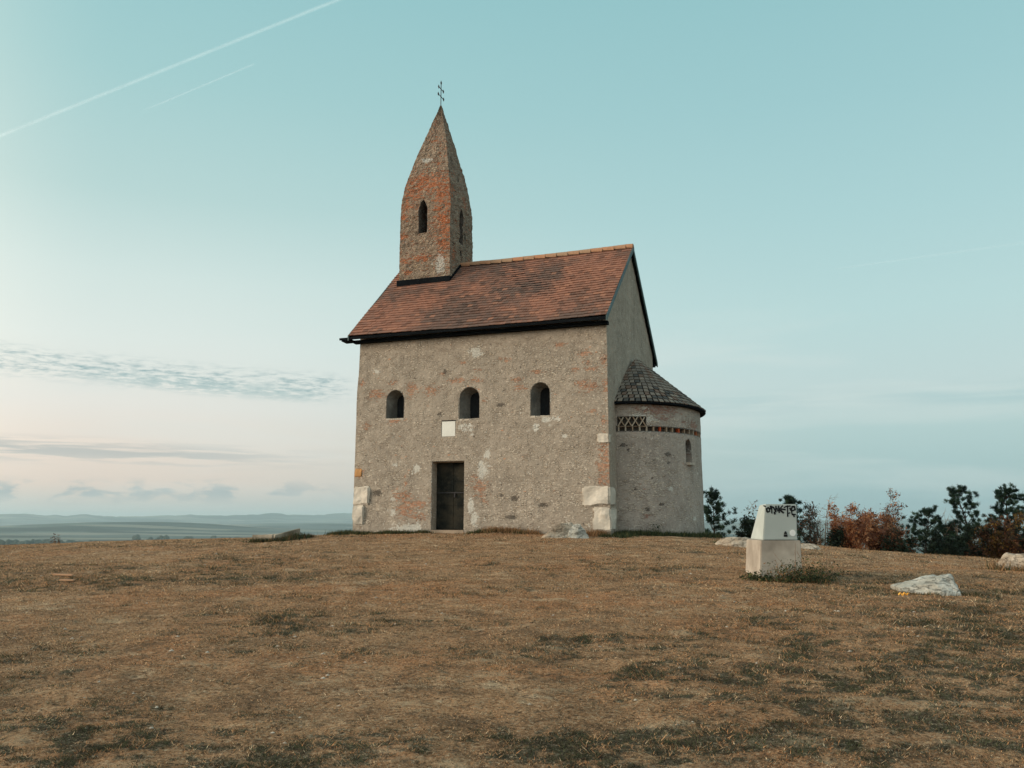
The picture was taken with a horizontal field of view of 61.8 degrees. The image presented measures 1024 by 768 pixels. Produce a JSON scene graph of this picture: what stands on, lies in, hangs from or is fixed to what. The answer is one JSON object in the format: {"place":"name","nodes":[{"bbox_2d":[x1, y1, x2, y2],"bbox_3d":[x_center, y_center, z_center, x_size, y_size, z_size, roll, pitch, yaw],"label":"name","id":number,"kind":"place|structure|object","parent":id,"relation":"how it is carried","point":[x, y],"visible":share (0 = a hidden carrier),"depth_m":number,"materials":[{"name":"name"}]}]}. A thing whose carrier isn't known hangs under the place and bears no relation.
{"place":"outdoors","nodes":[
{"label":"outdoors","id":0,"kind":"place"},
{"bbox_2d":[0,513,1023,767],"bbox_3d":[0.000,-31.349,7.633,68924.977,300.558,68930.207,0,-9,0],"label":"ground","id":1,"kind":"structure","parent":0,"point":[94,529],"depth_m":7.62,"materials":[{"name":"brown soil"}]},
{"bbox_2d":[50,533,61,543],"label":"dry shrub","id":2,"kind":"object","parent":1,"relation":"on","point":[54,541],"visible":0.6,"depth_m":32.46,"materials":[{"name":"brown plant"}]},
{"bbox_2d":[52,573,73,575],"bbox_3d":[-7.648,3.248,14.570,0.340,0.024,0.070,1,-8,4],"label":"plank","id":3,"kind":"object","parent":1,"relation":"on","point":[64,574],"visible":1,"depth_m":14.54,"materials":[{"name":"brown wood"}]},
{"bbox_2d":[59,579,74,580],"bbox_3d":[-7.120,3.136,13.677,0.220,0.023,0.070,2,-8,-3],"label":"plank","id":4,"kind":"object","parent":1,"relation":"on","point":[66,579],"visible":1,"depth_m":13.65,"materials":[{"name":"brown wood"}]},
{"bbox_2d":[0,534,239,544],"bbox_3d":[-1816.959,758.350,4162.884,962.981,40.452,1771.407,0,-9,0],"label":"wood","id":5,"kind":"object","parent":1,"relation":"on","point":[45,541],"visible":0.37,"depth_m":3708.38,"materials":[{"name":"green plant"}]},
{"bbox_2d":[252,528,299,539],"bbox_3d":[-6.547,4.279,23.713,1.068,0.538,0.880,-2,-9,14],"label":"rock","id":6,"kind":"object","parent":1,"relation":"on","point":[284,534],"visible":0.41,"depth_m":23.42,"materials":[{"name":"stone"}]},
{"bbox_2d":[243,532,314,542],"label":"trough grass","id":7,"kind":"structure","parent":1,"relation":"on","point":[287,537],"depth_m":23.26,"materials":[{"name":"green plant"}]},
{"bbox_2d":[317,528,527,534],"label":"grass","id":8,"kind":"structure","parent":1,"relation":"on","point":[347,532],"depth_m":25.58,"materials":[{"name":"green plant"}]},
{"bbox_2d":[14,537,995,743],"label":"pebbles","id":9,"kind":"object","parent":1,"relation":"on","point":[413,615],"visible":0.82,"depth_m":8.54,"materials":[{"name":"stone"}]},
{"bbox_2d":[339,81,705,535],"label":"church","id":10,"kind":"structure","parent":1,"relation":"on","point":[534,392],"depth_m":25.77,"materials":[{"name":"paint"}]},
{"bbox_2d":[386,391,403,419],"bbox_3d":[-3.528,0.692,26.689,0.636,0.919,0.482,-3,-10,19],"label":"window","id":11,"kind":"structure","parent":10,"relation":"in","point":[395,400],"depth_m":26.80,"materials":[{"name":"stone"}]},
{"bbox_2d":[436,462,463,529],"bbox_3d":[-1.791,3.357,25.725,1.060,2.020,0.120,-3,-10,19],"label":"door","id":12,"kind":"structure","parent":10,"relation":"in","point":[450,476],"depth_m":25.72,"materials":[{"name":"wood"}]},
{"bbox_2d":[459,388,478,420],"bbox_3d":[-1.184,0.634,25.850,0.676,0.988,0.481,-3,-10,19],"label":"window","id":13,"kind":"structure","parent":10,"relation":"in","point":[469,398],"depth_m":25.97,"materials":[{"name":"stone"}]},
{"bbox_2d":[531,383,549,417],"bbox_3d":[0.909,0.502,25.112,0.611,1.019,0.484,-3,-10,19],"label":"window","id":14,"kind":"structure","parent":10,"relation":"in","point":[540,393],"depth_m":25.23,"materials":[{"name":"stone"}]},
{"bbox_2d":[479,525,614,536],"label":"dry grass","id":15,"kind":"structure","parent":1,"relation":"on","point":[592,533],"depth_m":24.23,"materials":[{"name":"brown plant"}]},
{"bbox_2d":[542,522,573,537],"bbox_3d":[1.224,4.198,22.951,1.303,0.967,0.640,0,-9,0],"label":"rock","id":16,"kind":"object","parent":1,"relation":"on","point":[560,530],"visible":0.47,"depth_m":22.81,"materials":[{"name":"stone"}]},
{"bbox_2d":[568,524,588,538],"bbox_3d":[1.787,4.236,22.856,0.711,0.992,0.617,0,-9,0],"label":"rock","id":17,"kind":"object","parent":1,"relation":"on","point":[577,531],"visible":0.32,"depth_m":22.76,"materials":[{"name":"grey stone"}]},
{"bbox_2d":[598,529,725,537],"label":"grass","id":18,"kind":"structure","parent":1,"relation":"on","point":[624,533],"depth_m":24.08,"materials":[{"name":"green plant"}]},
{"bbox_2d":[703,486,737,536],"bbox_3d":[8.520,5.639,35.748,1.762,2.827,1.999,3,-9,-17],"label":"pine tree","id":19,"kind":"object","parent":1,"relation":"on","point":[713,497],"visible":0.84,"depth_m":35.47,"materials":[{"name":"green plant"}]},
{"bbox_2d":[715,537,750,546],"bbox_3d":[5.534,4.037,20.946,1.131,0.588,0.620,0,-9,0],"label":"rock","id":20,"kind":"object","parent":1,"relation":"on","point":[735,541],"visible":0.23,"depth_m":20.84,"materials":[{"name":"stone"}]},
{"bbox_2d":[733,514,755,537],"bbox_3d":[9.665,5.890,33.628,1.741,1.560,1.758,0,-9,0],"label":"shrub","id":21,"kind":"object","parent":1,"relation":"on","point":[747,525],"visible":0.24,"depth_m":33.59,"materials":[{"name":"green plant"}]},
{"bbox_2d":[739,570,775,581],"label":"weed","id":22,"kind":"object","parent":1,"relation":"on","point":[753,577],"visible":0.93,"depth_m":13.52,"materials":[{"name":"green plant"}]},
{"bbox_2d":[746,504,801,579],"bbox_3d":[4.328,2.690,14.229,0.744,1.355,0.949,0,-9,0],"label":"monument","id":23,"kind":"object","parent":1,"relation":"on","point":[775,529],"visible":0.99,"depth_m":13.85,"materials":[{"name":"stone"}]},
{"bbox_2d":[749,553,849,584],"bbox_3d":[4.569,2.935,13.526,1.681,0.505,0.922,0,-9,0],"label":"weed","id":24,"kind":"object","parent":1,"relation":"on","point":[805,577],"visible":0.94,"depth_m":13.38,"materials":[{"name":"green plant"}]},
{"bbox_2d":[778,494,823,542],"bbox_3d":[12.260,6.351,37.383,2.520,3.130,1.764,5,-11,-31],"label":"pine tree","id":25,"kind":"object","parent":1,"relation":"on","point":[789,499],"visible":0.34,"depth_m":37.38,"materials":[{"name":"green plant"}]},
{"bbox_2d":[773,539,839,583],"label":"dry stalks","id":26,"kind":"object","parent":1,"relation":"on","point":[814,562],"visible":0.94,"depth_m":13.44,"materials":[{"name":"brown plant"}]},
{"bbox_2d":[801,543,820,549],"bbox_3d":[7.394,4.189,21.412,0.725,0.391,0.571,0,-9,0],"label":"rock","id":27,"kind":"object","parent":1,"relation":"on","point":[808,546],"visible":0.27,"depth_m":21.32,"materials":[{"name":"stone"}]},
{"bbox_2d":[797,500,830,544],"bbox_3d":[12.403,6.116,35.712,1.540,2.522,1.636,0,-9,0],"label":"shrub","id":28,"kind":"object","parent":1,"relation":"on","point":[809,524],"visible":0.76,"depth_m":35.62,"materials":[{"name":"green plant"}]},
{"bbox_2d":[814,497,836,545],"bbox_3d":[13.344,6.186,36.454,1.446,3.008,1.007,0,-9,0],"label":"bare sapling","id":29,"kind":"object","parent":1,"relation":"on","point":[825,535],"visible":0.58,"depth_m":36.45,"materials":[{"name":"brown plant"}]},
{"bbox_2d":[824,526,846,547],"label":"shrub","id":30,"kind":"object","parent":1,"relation":"on","point":[836,538],"visible":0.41,"depth_m":35.31,"materials":[{"name":"green plant"}]},
{"bbox_2d":[826,500,877,549],"bbox_3d":[14.016,6.272,35.562,1.824,2.921,3.086,0,-9,0],"label":"shrub","id":31,"kind":"object","parent":1,"relation":"on","point":[853,540],"visible":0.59,"depth_m":35.16,"materials":[{"name":"brown plant"}]},
{"bbox_2d":[845,502,910,550],"bbox_3d":[15.132,6.375,35.533,2.450,3.004,2.217,-3,-10,19],"label":"shrub","id":32,"kind":"object","parent":1,"relation":"on","point":[873,543],"visible":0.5,"depth_m":35.27,"materials":[{"name":"brown plant"}]},
{"bbox_2d":[869,487,907,538],"bbox_3d":[16.096,6.141,36.392,1.880,3.589,2.014,4,-10,-25],"label":"oak tree","id":33,"kind":"object","parent":1,"relation":"on","point":[887,509],"visible":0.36,"depth_m":36.50,"materials":[{"name":"brown plant"}]},
{"bbox_2d":[877,522,920,552],"bbox_3d":[15.598,6.611,34.844,1.810,1.940,1.866,-6,-11,33],"label":"shrub","id":34,"kind":"object","parent":1,"relation":"on","point":[900,544],"visible":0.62,"depth_m":34.48,"materials":[{"name":"green plant"}]},
{"bbox_2d":[900,505,948,553],"bbox_3d":[18.047,6.881,37.712,2.663,3.162,2.614,-8,-12,40],"label":"pine tree","id":35,"kind":"object","parent":1,"relation":"on","point":[927,511],"visible":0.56,"depth_m":37.59,"materials":[{"name":"green plant"}]},
{"bbox_2d":[890,574,961,595],"bbox_3d":[5.975,3.147,12.158,1.117,0.901,0.990,0,-9,0],"label":"rock","id":36,"kind":"object","parent":1,"relation":"on","point":[944,584],"visible":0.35,"depth_m":11.96,"materials":[{"name":"grey stone"}]},
{"bbox_2d":[884,590,985,596],"bbox_3d":[5.937,2.901,11.859,1.401,0.116,0.412,0,-9,0],"label":"grass fringe","id":37,"kind":"object","parent":1,"relation":"on","point":[934,593],"depth_m":11.86,"materials":[{"name":"brown plant"}]},
{"bbox_2d":[922,520,960,549],"bbox_3d":[19.517,7.495,38.359,2.035,2.786,2.081,-4,-10,21],"label":"pine tree","id":38,"kind":"object","parent":1,"relation":"on","point":[950,524],"visible":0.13,"depth_m":38.40,"materials":[{"name":"green plant"}]},
{"bbox_2d":[920,522,982,555],"bbox_3d":[17.732,6.579,34.759,1.919,2.025,2.046,4,-10,-23],"label":"shrub","id":39,"kind":"object","parent":1,"relation":"on","point":[955,547],"visible":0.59,"depth_m":34.43,"materials":[{"name":"green plant"}]},
{"bbox_2d":[942,505,960,536],"bbox_3d":[19.353,6.593,37.602,1.049,4.016,2.210,-7,-11,35],"label":"bare sapling","id":40,"kind":"object","parent":1,"relation":"on","point":[956,528],"visible":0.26,"depth_m":37.72,"materials":[{"name":"brown plant"}]},
{"bbox_2d":[935,484,1002,549],"bbox_3d":[19.584,6.299,36.610,2.786,4.029,3.074,0,-9,0],"label":"pine tree","id":41,"kind":"object","parent":1,"relation":"on","point":[954,502],"visible":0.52,"depth_m":36.42,"materials":[{"name":"green plant"}]},
{"bbox_2d":[945,524,996,557],"bbox_3d":[18.682,6.714,35.021,2.042,2.107,1.543,0,-9,0],"label":"shrub","id":42,"kind":"object","parent":1,"relation":"on","point":[975,551],"visible":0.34,"depth_m":34.72,"materials":[{"name":"brown plant"}]},
{"bbox_2d":[969,509,1023,558],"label":"shrub","id":43,"kind":"object","parent":1,"relation":"on","point":[997,542],"visible":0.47,"depth_m":34.52,"materials":[{"name":"brown plant"}]},
{"bbox_2d":[974,559,1023,571],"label":"dry grass","id":44,"kind":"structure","parent":1,"relation":"on","point":[998,567],"depth_m":17.69,"materials":[{"name":"brown plant"}]},
{"bbox_2d":[982,483,1023,535],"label":"pine tree","id":45,"kind":"object","parent":1,"relation":"on","point":[1000,496],"visible":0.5,"depth_m":37.39,"materials":[{"name":"green plant"}]},
{"bbox_2d":[993,524,1023,553],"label":"shrub","id":46,"kind":"object","parent":1,"relation":"on","point":[1021,541],"visible":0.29,"depth_m":34.49,"materials":[{"name":"brown plant"}]},
{"bbox_2d":[995,552,1023,568],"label":"rock","id":47,"kind":"object","parent":1,"relation":"on","point":[1017,559],"visible":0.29,"depth_m":18.09,"materials":[{"name":"stone"}]},
{"bbox_2d":[999,514,1023,553],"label":"shrub","id":48,"kind":"object","parent":1,"relation":"on","point":[1014,540],"visible":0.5,"depth_m":34.56,"materials":[{"name":"brown plant"}]},
{"bbox_2d":[1005,493,1023,533],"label":"pine tree","id":49,"kind":"object","parent":1,"relation":"on","point":[1021,497],"visible":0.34,"depth_m":35.84,"materials":[{"name":"green plant"}]},
{"bbox_2d":[0,0,1023,519],"label":"sky","id":50,"kind":"structure","parent":0,"point":[820,203],"materials":[{"name":"blue"}]}
]}

